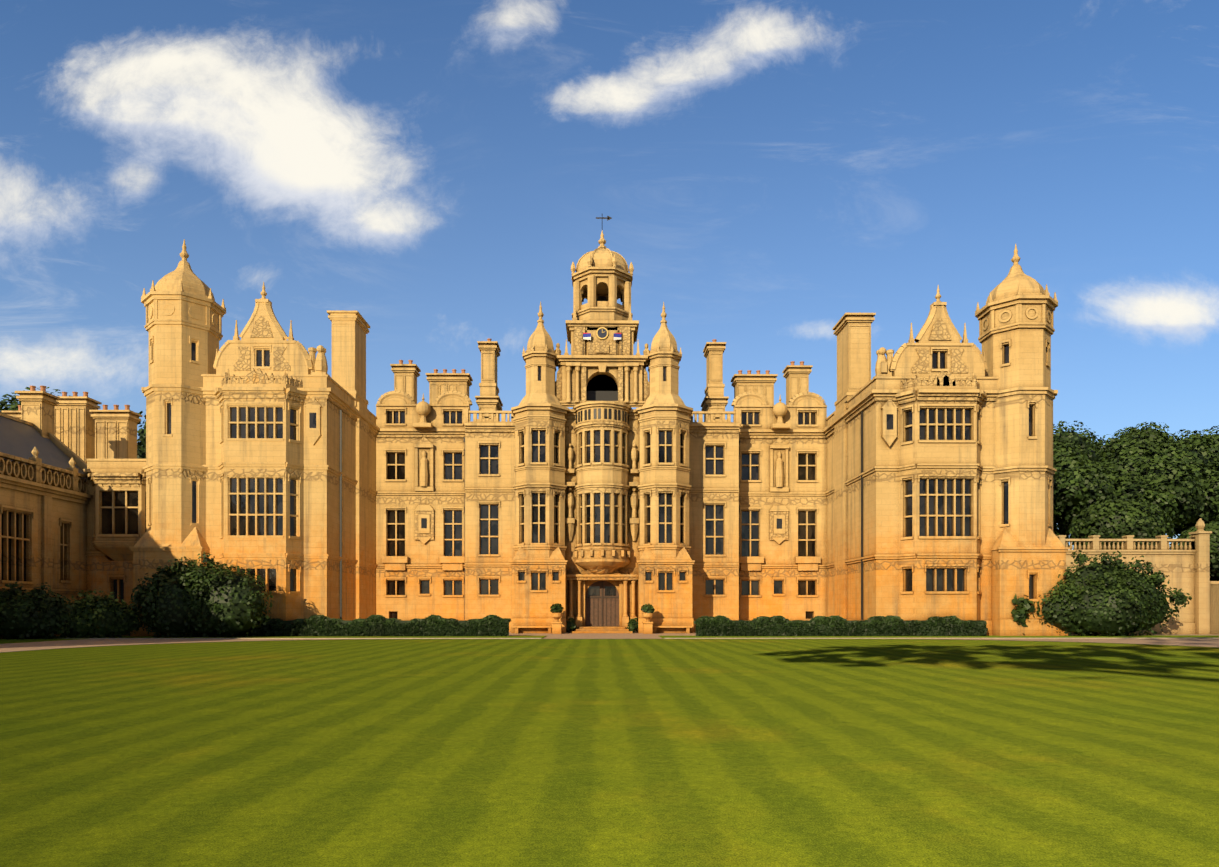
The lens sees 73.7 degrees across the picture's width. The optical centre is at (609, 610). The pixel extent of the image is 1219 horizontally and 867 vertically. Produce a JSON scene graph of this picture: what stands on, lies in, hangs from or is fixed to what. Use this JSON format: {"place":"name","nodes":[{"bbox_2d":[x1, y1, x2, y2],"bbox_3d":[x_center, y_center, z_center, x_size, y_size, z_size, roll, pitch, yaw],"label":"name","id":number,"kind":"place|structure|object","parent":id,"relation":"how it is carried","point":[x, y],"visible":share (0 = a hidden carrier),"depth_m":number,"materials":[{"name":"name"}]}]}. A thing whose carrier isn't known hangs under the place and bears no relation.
{"place":"outdoors","nodes":[
{"label":"outdoors","id":0,"kind":"place"},
{"bbox_2d":[69,589,136,625],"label":"shrub leaves","id":1,"kind":"object","parent":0,"point":[97,599],"visible":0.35,"depth_m":48.01,"materials":[{"name":"green plant"}]},
{"bbox_2d":[87,556,132,605],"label":"wall","id":2,"kind":"structure","parent":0,"point":[104,573],"depth_m":54.57,"materials":[{"name":"beige stone"}]},
{"bbox_2d":[0,639,1218,866],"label":"lawn","id":3,"kind":"structure","parent":0,"point":[644,753],"depth_m":9.10,"materials":[{"name":"green plant"}]},
{"bbox_2d":[0,632,1218,651],"bbox_3d":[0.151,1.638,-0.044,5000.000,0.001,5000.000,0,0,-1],"label":"gravel drive","id":4,"kind":"structure","parent":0,"point":[8,647],"depth_m":44.91,"materials":[{"name":"beige gravel"}]},
{"bbox_2d":[129,239,379,635],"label":"corner tower wing","id":5,"kind":"structure","parent":4,"relation":"on","point":[200,445],"depth_m":52.81,"materials":[{"name":"beige stone"}]},
{"bbox_2d":[168,342,315,590],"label":"windows","id":6,"kind":"structure","parent":5,"relation":"in","point":[279,510],"depth_m":52.26,"materials":[{"name":"black glass"}]},
{"bbox_2d":[221,315,302,387],"bbox_3d":[-22.649,-16.887,52.545,5.339,4.750,1.253,0,0,-1],"label":"carved gable ornament","id":7,"kind":"object","parent":5,"relation":"attached to","point":[261,328],"visible":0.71,"depth_m":52.92,"materials":[{"name":"beige stone"}]},
{"bbox_2d":[340,410,341,619],"bbox_3d":[-18.405,-6.212,55.708,0.120,15.100,0.120,0,0,-1],"label":"drainpipe","id":8,"kind":"object","parent":5,"relation":"attached to","point":[341,514],"visible":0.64,"depth_m":55.65,"materials":[{"name":"grey metal"}]},
{"bbox_2d":[0,230,1069,638],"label":"mansion facade","id":9,"kind":"structure","parent":4,"relation":"on","point":[996,558],"depth_m":59.80,"materials":[{"name":"beige stone"}]},
{"bbox_2d":[0,416,86,479],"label":"roof","id":10,"kind":"structure","parent":9,"relation":"attached to","point":[20,439],"depth_m":52.88,"materials":[{"name":"grey stone"}]},
{"bbox_2d":[18,312,860,410],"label":"chimney pots","id":11,"kind":"object","parent":9,"relation":"on","point":[43,388],"visible":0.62,"depth_m":62.17,"materials":[{"name":"beige stone"}]},
{"bbox_2d":[111,216,862,635],"bbox_3d":[-8.048,-14.637,58.291,51.030,32.450,13.110,0,0,-1],"label":"manor ironwork","id":12,"kind":"object","parent":9,"relation":"attached to","point":[601,388],"visible":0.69,"depth_m":60.94,"materials":[{"name":"black metal"}]},
{"bbox_2d":[1,346,1032,618],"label":"windows","id":13,"kind":"structure","parent":9,"relation":"in","point":[133,508],"depth_m":60.02,"materials":[{"name":"black glass"}]},
{"bbox_2d":[585,581,618,625],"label":"manor door leaves","id":14,"kind":"object","parent":9,"relation":"in","point":[596,611],"visible":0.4,"depth_m":62.15,"materials":[{"name":"brown wood"}]},
{"bbox_2d":[585,581,618,625],"bbox_3d":[-0.556,-0.537,62.112,2.600,3.450,0.080,0,0,-1],"label":"door frame","id":15,"kind":"object","parent":9,"relation":"in","point":[602,597],"visible":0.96,"depth_m":62.09,"materials":[{"name":"brown wood"}]},
{"bbox_2d":[583,333,620,339],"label":"tower flags","id":16,"kind":"object","parent":9,"relation":"attached to","point":[587,336],"visible":1,"depth_m":60.86,"materials":[{"name":"fabric"}]},
{"bbox_2d":[596,327,607,338],"bbox_3d":[-0.544,-20.862,61.022,0.920,0.920,0.020,0,0,-1],"label":"clock face","id":17,"kind":"object","parent":9,"relation":"attached to","point":[602,332],"visible":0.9,"depth_m":61.03,"materials":[{"name":"gold metal"}]},
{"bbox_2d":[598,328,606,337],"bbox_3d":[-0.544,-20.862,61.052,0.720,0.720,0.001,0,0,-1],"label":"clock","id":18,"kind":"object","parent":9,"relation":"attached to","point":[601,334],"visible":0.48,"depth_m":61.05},
{"bbox_2d":[415,318,979,579],"bbox_3d":[4.469,-11.837,58.618,39.770,19.050,12.781,0,0,-1],"label":"carved stone ornament","id":19,"kind":"object","parent":9,"relation":"attached to","point":[939,331],"visible":0.62,"depth_m":60.87,"materials":[{"name":"beige stone"}]},
{"bbox_2d":[0,387,1218,638],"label":"foliage","id":20,"kind":"object","parent":4,"relation":"on","point":[102,622],"visible":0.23,"depth_m":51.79,"materials":[{"name":"green plant"}]},
{"bbox_2d":[1057,518,1218,634],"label":"garden wall","id":21,"kind":"structure","parent":4,"relation":"on","point":[1186,570],"depth_m":56.62,"materials":[{"name":"stone"}]},
{"bbox_2d":[1061,500,1216,549],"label":"tree trunks and limbs","id":22,"kind":"object","parent":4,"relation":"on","point":[1065,533],"depth_m":75.72,"materials":[{"name":"brown plant"}]},
{"bbox_2d":[0,552,1218,643],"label":"soil bed","id":23,"kind":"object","parent":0,"point":[6,641],"depth_m":49.20,"materials":[{"name":"brown soil"}]},
{"bbox_2d":[0,638,1218,652],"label":"lawn edging kerb","id":24,"kind":"structure","parent":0,"point":[664,638],"depth_m":47.60,"materials":[{"name":"stone"}]},
{"bbox_2d":[0,0,1218,549],"label":"sky","id":25,"kind":"structure","parent":0,"point":[767,173],"materials":[{"name":"blue"}]}
]}

